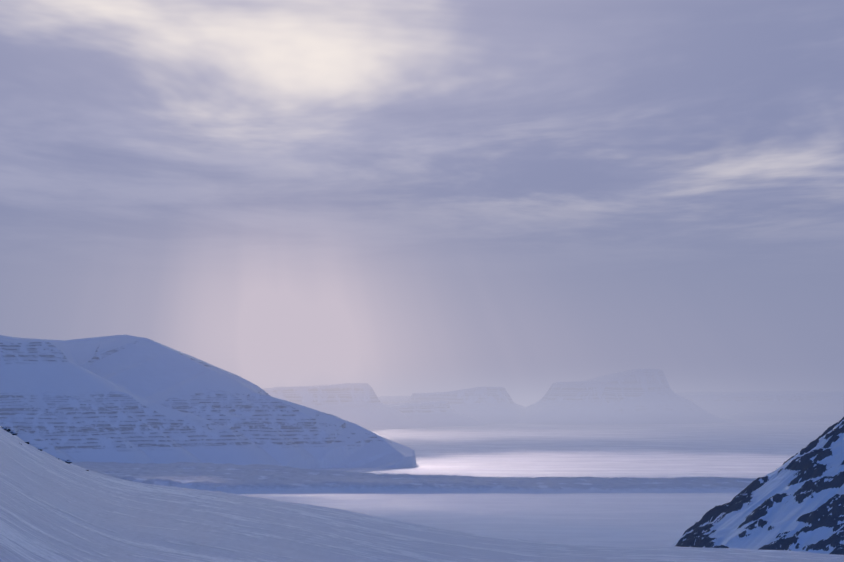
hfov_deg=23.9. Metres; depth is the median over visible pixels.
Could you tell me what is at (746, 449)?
sea
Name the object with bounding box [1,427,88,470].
boulders
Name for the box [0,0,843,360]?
sky
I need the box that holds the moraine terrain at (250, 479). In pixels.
[71,461,756,494]
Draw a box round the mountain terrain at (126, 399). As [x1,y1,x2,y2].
[0,335,415,468]
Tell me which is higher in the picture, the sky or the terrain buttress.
the sky
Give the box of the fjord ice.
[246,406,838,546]
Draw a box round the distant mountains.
[263,369,843,428]
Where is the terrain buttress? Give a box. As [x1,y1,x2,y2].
[670,417,843,554]
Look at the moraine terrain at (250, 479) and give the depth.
9309.82 m
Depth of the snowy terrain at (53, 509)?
303.53 m
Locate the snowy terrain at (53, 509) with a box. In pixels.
[0,427,843,561]

